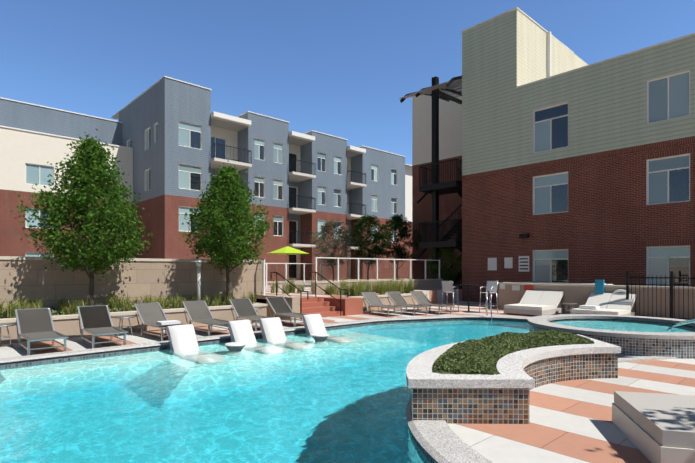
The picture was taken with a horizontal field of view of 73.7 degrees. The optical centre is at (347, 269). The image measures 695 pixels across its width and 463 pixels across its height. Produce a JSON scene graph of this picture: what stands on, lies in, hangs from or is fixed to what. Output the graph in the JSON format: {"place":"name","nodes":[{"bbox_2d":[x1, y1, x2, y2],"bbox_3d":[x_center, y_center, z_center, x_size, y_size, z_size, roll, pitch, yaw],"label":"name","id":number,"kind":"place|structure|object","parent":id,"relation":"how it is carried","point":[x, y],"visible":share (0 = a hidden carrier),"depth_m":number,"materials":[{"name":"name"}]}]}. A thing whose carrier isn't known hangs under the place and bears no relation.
{"place":"outdoors","nodes":[
{"label":"outdoors","id":0,"kind":"place"},
{"bbox_2d":[225,342,245,351],"bbox_3d":[-2.320,1.768,9.583,0.430,0.460,0.430,0,0,-43],"label":"in-pool side table","id":1,"kind":"object","parent":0,"point":[234,346],"visible":0.5,"depth_m":9.46,"materials":[{"name":"white plastic"}]},
{"bbox_2d":[0,318,619,462],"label":"pool waterline tile","id":2,"kind":"object","parent":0,"point":[426,455],"visible":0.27,"depth_m":9.59,"materials":[{"name":"blue tile"}]},
{"bbox_2d":[0,315,676,462],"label":"pool coping","id":3,"kind":"object","parent":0,"point":[440,441],"visible":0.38,"depth_m":8.06,"materials":[{"name":"white concrete"}]},
{"bbox_2d":[270,275,412,293],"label":"ornamental grass","id":4,"kind":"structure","parent":0,"point":[290,288],"depth_m":19.68,"materials":[{"name":"plant"}]},
{"bbox_2d":[0,301,694,462],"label":"pool deck","id":5,"kind":"structure","parent":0,"point":[570,421],"depth_m":5.50,"materials":[{"name":"concrete"}]},
{"bbox_2d":[0,323,15,346],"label":"side table","id":6,"kind":"object","parent":5,"relation":"on","point":[6,325],"visible":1,"depth_m":9.57,"materials":[{"name":"silver metal"}]},
{"bbox_2d":[15,308,68,354],"bbox_3d":[-6.175,1.226,9.320,0.634,0.764,1.742,0,0,-43],"label":"chaise lounge","id":7,"kind":"object","parent":5,"relation":"on","point":[34,324],"visible":0.92,"depth_m":9.62,"materials":[{"name":"grey fabric"}]},
{"bbox_2d":[77,305,128,347],"bbox_3d":[-5.343,1.226,10.065,0.634,0.764,1.742,0,0,-40],"label":"chaise lounge","id":8,"kind":"object","parent":5,"relation":"on","point":[95,320],"visible":0.96,"depth_m":10.38,"materials":[{"name":"grey fabric"}]},
{"bbox_2d":[112,315,135,336],"bbox_3d":[-5.411,1.374,11.214,0.530,0.473,0.530,0,0,-43],"label":"side table","id":9,"kind":"object","parent":5,"relation":"on","point":[125,316],"visible":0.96,"depth_m":11.13,"materials":[{"name":"silver metal"}]},
{"bbox_2d":[0,256,267,343],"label":"planter walls","id":10,"kind":"structure","parent":5,"relation":"on","point":[28,278],"depth_m":12.76,"materials":[{"name":"beige concrete"}]},
{"bbox_2d":[7,129,153,305],"bbox_3d":[-6.633,-1.183,11.804,3.239,4.744,3.029,0,0,-43],"label":"pear tree","id":11,"kind":"object","parent":10,"relation":"on","point":[91,172],"visible":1,"depth_m":11.45,"materials":[{"name":"green plant"}]},
{"bbox_2d":[0,299,253,318],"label":"planter wall","id":12,"kind":"structure","parent":10,"relation":"in","point":[55,312],"depth_m":11.97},
{"bbox_2d":[0,290,261,318],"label":"grass bed","id":13,"kind":"object","parent":10,"relation":"in","point":[113,302],"visible":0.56,"depth_m":12.30,"materials":[{"name":"green plant"}]},
{"bbox_2d":[191,258,206,299],"bbox_3d":[-4.422,0.443,13.775,0.490,1.530,0.490,0,0,-43],"label":"lamp post","id":14,"kind":"object","parent":10,"relation":"in","point":[198,261],"visible":0.98,"depth_m":13.73,"materials":[{"name":"silver metal"}]},
{"bbox_2d":[179,160,274,302],"bbox_3d":[-3.749,-1.094,14.527,3.237,4.568,2.854,0,0,-43],"label":"pear tree","id":15,"kind":"object","parent":10,"relation":"on","point":[230,192],"visible":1,"depth_m":14.09,"materials":[{"name":"green plant"}]},
{"bbox_2d":[134,302,185,340],"bbox_3d":[-4.418,1.226,11.033,1.742,0.764,0.634,0,0,44],"label":"chaise lounge","id":16,"kind":"object","parent":5,"relation":"on","point":[151,314],"visible":0.73,"depth_m":11.36,"materials":[{"name":"grey fabric"}]},
{"bbox_2d":[182,300,228,335],"bbox_3d":[-3.537,1.226,11.770,0.634,0.764,1.742,0,0,-43],"label":"chaise lounge","id":17,"kind":"object","parent":5,"relation":"on","point":[198,311],"visible":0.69,"depth_m":12.08,"materials":[{"name":"grey fabric"}]},
{"bbox_2d":[229,298,280,330],"bbox_3d":[-2.547,1.226,12.609,0.634,0.764,1.742,0,0,-40],"label":"chaise lounge","id":18,"kind":"object","parent":5,"relation":"on","point":[243,308],"visible":0.71,"depth_m":12.99,"materials":[{"name":"grey fabric"}]},
{"bbox_2d":[265,296,307,326],"bbox_3d":[-1.659,1.226,13.492,0.634,0.764,1.742,0,0,-41],"label":"chaise lounge","id":19,"kind":"object","parent":5,"relation":"on","point":[279,306],"visible":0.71,"depth_m":13.84,"materials":[{"name":"grey fabric"}]},
{"bbox_2d":[256,295,362,320],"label":"patio steps","id":20,"kind":"structure","parent":5,"relation":"on","point":[326,306],"depth_m":16.01,"materials":[{"name":"red concrete"}]},
{"bbox_2d":[270,272,347,319],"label":"stair handrails","id":21,"kind":"object","parent":20,"relation":"on","point":[307,291],"visible":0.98,"depth_m":15.78,"materials":[{"name":"black metal"}]},
{"bbox_2d":[133,305,599,345],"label":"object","id":22,"kind":"object","parent":5,"relation":"on","point":[168,322],"visible":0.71,"depth_m":10.71,"materials":[{"name":"white"}]},
{"bbox_2d":[361,292,405,316],"bbox_3d":[1.252,1.226,16.445,0.634,0.764,1.742,0,0,-35],"label":"chaise lounge","id":23,"kind":"object","parent":5,"relation":"on","point":[372,299],"visible":0.98,"depth_m":16.76,"materials":[{"name":"grey fabric"}]},
{"bbox_2d":[386,291,430,315],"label":"chaise lounge","id":24,"kind":"object","parent":5,"relation":"on","point":[396,298],"visible":0.9,"depth_m":17.11,"materials":[{"name":"grey fabric"}]},
{"bbox_2d":[409,291,455,314],"bbox_3d":[3.114,1.226,17.086,0.634,0.764,1.742,0,0,-35],"label":"chaise lounge","id":25,"kind":"object","parent":5,"relation":"on","point":[420,297],"visible":0.94,"depth_m":17.42,"materials":[{"name":"grey fabric"}]},
{"bbox_2d":[441,281,458,312],"bbox_3d":[3.855,1.022,17.450,0.506,1.174,0.526,0,0,37],"label":"bar chair","id":26,"kind":"object","parent":5,"relation":"on","point":[447,286],"visible":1,"depth_m":17.29,"materials":[{"name":"silver metal"}]},
{"bbox_2d":[459,284,478,312],"bbox_3d":[4.535,1.088,17.336,0.730,1.040,0.730,0,0,-43],"label":"bar table","id":27,"kind":"object","parent":5,"relation":"on","point":[468,311],"visible":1,"depth_m":17.31,"materials":[{"name":"black metal"}]},
{"bbox_2d":[479,281,497,312],"bbox_3d":[5.212,1.022,17.078,0.526,1.174,0.506,0,0,-43],"label":"bar chair","id":28,"kind":"object","parent":5,"relation":"on","point":[491,286],"visible":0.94,"depth_m":17.11,"materials":[{"name":"silver metal"}]},
{"bbox_2d":[410,353,617,423],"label":"planter wall","id":29,"kind":"structure","parent":5,"relation":"on","point":[479,405],"depth_m":4.82,"materials":[{"name":"multicoloured tile"}]},
{"bbox_2d":[406,334,620,387],"bbox_3d":[2.316,1.183,6.454,4.734,0.090,1.928,0,0,-43],"label":"planter coping","id":30,"kind":"object","parent":29,"relation":"on","point":[510,367],"visible":0.65,"depth_m":5.31,"materials":[{"name":"grey stone"}]},
{"bbox_2d":[504,290,563,315],"bbox_3d":[6.692,1.201,16.612,1.811,0.814,1.380,0,0,-43],"label":"lounge chair","id":31,"kind":"object","parent":5,"relation":"on","point":[538,302],"visible":0.92,"depth_m":16.50,"materials":[{"name":"white fabric"}]},
{"bbox_2d":[562,303,576,312],"bbox_3d":[7.709,1.398,16.056,0.477,0.425,0.477,0,0,-43],"label":"side table","id":32,"kind":"object","parent":5,"relation":"on","point":[570,304],"visible":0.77,"depth_m":15.98,"materials":[{"name":"silver metal"}]},
{"bbox_2d":[461,7,694,302],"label":"building","id":33,"kind":"structure","parent":5,"relation":"on","point":[576,168],"depth_m":19.54,"materials":[{"name":"red brick"}]},
{"bbox_2d":[488,234,528,271],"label":"wall signs","id":34,"kind":"object","parent":33,"relation":"attached to","point":[523,263],"visible":0.96,"depth_m":21.46,"materials":[{"name":"white"}]},
{"bbox_2d":[486,290,694,330],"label":"pool grab rails","id":35,"kind":"object","parent":5,"relation":"on","point":[678,323],"visible":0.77,"depth_m":10.02,"materials":[{"name":"silver metal"}]},
{"bbox_2d":[498,281,694,318],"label":"wall","id":36,"kind":"structure","parent":5,"relation":"on","point":[578,294],"depth_m":15.18,"materials":[{"name":"beige concrete"}]},
{"bbox_2d":[500,280,629,293],"bbox_3d":[7.726,0.835,16.841,0.275,0.954,4.674,0,0,-43],"label":"pool safety equipment","id":37,"kind":"object","parent":36,"relation":"attached to","point":[599,287],"visible":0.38,"depth_m":15.83,"materials":[{"name":"white plastic"}]},
{"bbox_2d":[570,292,636,315],"bbox_3d":[8.260,1.201,14.930,1.811,0.814,1.380,0,0,-43],"label":"lounge chair","id":38,"kind":"object","parent":5,"relation":"on","point":[614,304],"visible":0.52,"depth_m":15.00,"materials":[{"name":"white fabric"}]},
{"bbox_2d":[529,319,694,358],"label":"spa wall","id":39,"kind":"structure","parent":5,"relation":"in","point":[681,349],"depth_m":8.43,"materials":[{"name":"multicoloured tile"}]},
{"bbox_2d":[527,314,694,339],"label":"hot tub coping","id":40,"kind":"object","parent":39,"relation":"on","point":[542,321],"visible":0.98,"depth_m":9.60,"materials":[{"name":"grey stone"}]},
{"bbox_2d":[550,320,694,331],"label":"spa water","id":41,"kind":"structure","parent":39,"relation":"in","point":[622,325],"depth_m":10.59,"materials":[{"name":"teal liquid"}]},
{"bbox_2d":[612,391,694,462],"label":"daybed","id":42,"kind":"object","parent":5,"relation":"on","point":[655,428],"visible":1,"depth_m":4.07,"materials":[{"name":"beige fabric"}]},
{"bbox_2d":[626,271,694,319],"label":"picket fence","id":43,"kind":"object","parent":5,"relation":"on","point":[672,278],"visible":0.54,"depth_m":14.22,"materials":[{"name":"black metal"}]},
{"bbox_2d":[0,0,694,164],"label":"sky","id":44,"kind":"structure","parent":0,"point":[338,68],"materials":[{"name":"blue"}]},
{"bbox_2d":[256,278,461,310],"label":"retaining wall","id":45,"kind":"structure","parent":0,"point":[431,289],"depth_m":21.71,"materials":[{"name":"beige concrete"}]},
{"bbox_2d":[111,76,411,281],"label":"gray building","id":46,"kind":"structure","parent":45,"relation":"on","point":[173,129],"depth_m":38.01,"materials":[{"name":"grey brick"}]},
{"bbox_2d":[211,143,365,245],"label":"balcony railings","id":47,"kind":"object","parent":46,"relation":"on","point":[362,205],"visible":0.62,"depth_m":39.61,"materials":[{"name":"black metal"}]},
{"bbox_2d":[258,259,264,294],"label":"glass fence posts","id":48,"kind":"object","parent":45,"relation":"on","point":[263,278],"visible":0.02,"depth_m":15.78,"materials":[{"name":"white"}]},
{"bbox_2d":[267,246,308,281],"bbox_3d":[-4.001,-0.267,31.046,2.686,2.550,2.686,0,0,25],"label":"patio umbrella","id":49,"kind":"object","parent":45,"relation":"on","point":[287,250],"visible":0.94,"depth_m":30.57,"materials":[{"name":"green"}]},
{"bbox_2d":[262,263,336,287],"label":"glass fence posts","id":50,"kind":"object","parent":45,"relation":"on","point":[303,267],"visible":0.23,"depth_m":26.56,"materials":[{"name":"white"}]},
{"bbox_2d":[310,218,356,280],"bbox_3d":[-0.859,-0.991,27.142,2.779,4.002,3.128,0,0,37],"label":"olive tree","id":51,"kind":"object","parent":45,"relation":"on","point":[339,236],"visible":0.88,"depth_m":26.86,"materials":[{"name":"green plant"}]},
{"bbox_2d":[340,214,393,279],"bbox_3d":[1.238,-1.299,30.058,3.452,4.618,3.332,0,0,-43],"label":"tree","id":52,"kind":"object","parent":45,"relation":"on","point":[369,248],"visible":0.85,"depth_m":29.59,"materials":[{"name":"green plant"}]},
{"bbox_2d":[318,275,416,296],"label":"ornamental grass","id":53,"kind":"structure","parent":45,"relation":"on","point":[380,287],"depth_m":19.13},
{"bbox_2d":[315,257,439,281],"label":"glass fence front posts","id":54,"kind":"object","parent":45,"relation":"on","point":[357,266],"visible":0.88,"depth_m":21.03,"materials":[{"name":"white"}]},
{"bbox_2d":[374,214,424,277],"bbox_3d":[3.225,-1.393,31.245,3.482,4.807,3.886,0,0,-43],"label":"tree","id":55,"kind":"object","parent":45,"relation":"on","point":[402,234],"visible":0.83,"depth_m":30.84,"materials":[{"name":"green plant"}]},
{"bbox_2d":[399,76,461,288],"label":"exterior staircase","id":56,"kind":"structure","parent":45,"relation":"on","point":[436,90],"depth_m":24.99,"materials":[{"name":"black metal"}]},
{"bbox_2d":[411,86,461,284],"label":"building","id":57,"kind":"structure","parent":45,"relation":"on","point":[450,129],"depth_m":31.30,"materials":[{"name":"white paint"}]},
{"bbox_2d":[427,248,461,283],"bbox_3d":[5.261,0.006,25.064,2.335,3.209,2.133,0,0,-43],"label":"shrub","id":58,"kind":"object","parent":45,"relation":"on","point":[445,252],"visible":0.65,"depth_m":24.95,"materials":[{"name":"green plant"}]},
{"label":"crescent planter soil","id":59,"kind":"structure","parent":0,"visible":0},
{"bbox_2d":[433,330,594,374],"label":"crescent shrubs","id":60,"kind":"object","parent":59,"relation":"on","point":[477,356],"visible":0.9,"depth_m":6.14,"materials":[{"name":"green plant"}]},
{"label":"pool","id":61,"kind":"structure","parent":0,"visible":0},
{"bbox_2d":[167,324,211,356],"bbox_3d":[-3.063,1.597,9.354,0.539,0.802,1.618,0,0,-43],"label":"pool lounger","id":62,"kind":"object","parent":61,"relation":"on","point":[182,338],"visible":0.4,"depth_m":9.74,"materials":[{"name":"white plastic"}]},
{"bbox_2d":[227,320,273,348],"bbox_3d":[-2.003,1.597,10.273,0.539,0.802,1.618,0,0,-45],"label":"pool lounger","id":63,"kind":"object","parent":61,"relation":"on","point":[240,330],"visible":0.44,"depth_m":10.65,"materials":[{"name":"white plastic"}]},
{"bbox_2d":[0,320,528,462],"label":"pool water","id":64,"kind":"structure","parent":61,"relation":"in","point":[345,398],"depth_m":5.94,"materials":[{"name":"blue liquid"}]},
{"bbox_2d":[259,317,304,344],"bbox_3d":[-1.421,1.597,10.816,0.539,0.802,1.618,0,0,-41],"label":"pool lounger","id":65,"kind":"object","parent":61,"relation":"on","point":[272,329],"visible":0.35,"depth_m":11.22,"materials":[{"name":"white plastic"}]},
{"bbox_2d":[311,333,328,341],"bbox_3d":[-0.645,1.768,10.939,0.430,0.460,0.430,0,0,-43],"label":"pool side table","id":66,"kind":"object","parent":61,"relation":"on","point":[320,337],"visible":0.46,"depth_m":10.81,"materials":[{"name":"white plastic"}]},
{"bbox_2d":[302,314,341,338],"bbox_3d":[-0.471,1.597,11.701,0.539,0.802,1.618,0,0,-40],"label":"pool lounger","id":67,"kind":"object","parent":61,"relation":"on","point":[313,323],"visible":0.27,"depth_m":12.10,"materials":[{"name":"white plastic"}]},
{"label":"ground","id":68,"kind":"structure","parent":0,"visible":0},
{"bbox_2d":[0,97,132,257],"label":"cream building","id":69,"kind":"structure","parent":68,"relation":"on","point":[35,139],"depth_m":33.11,"materials":[{"name":"beige paint"}]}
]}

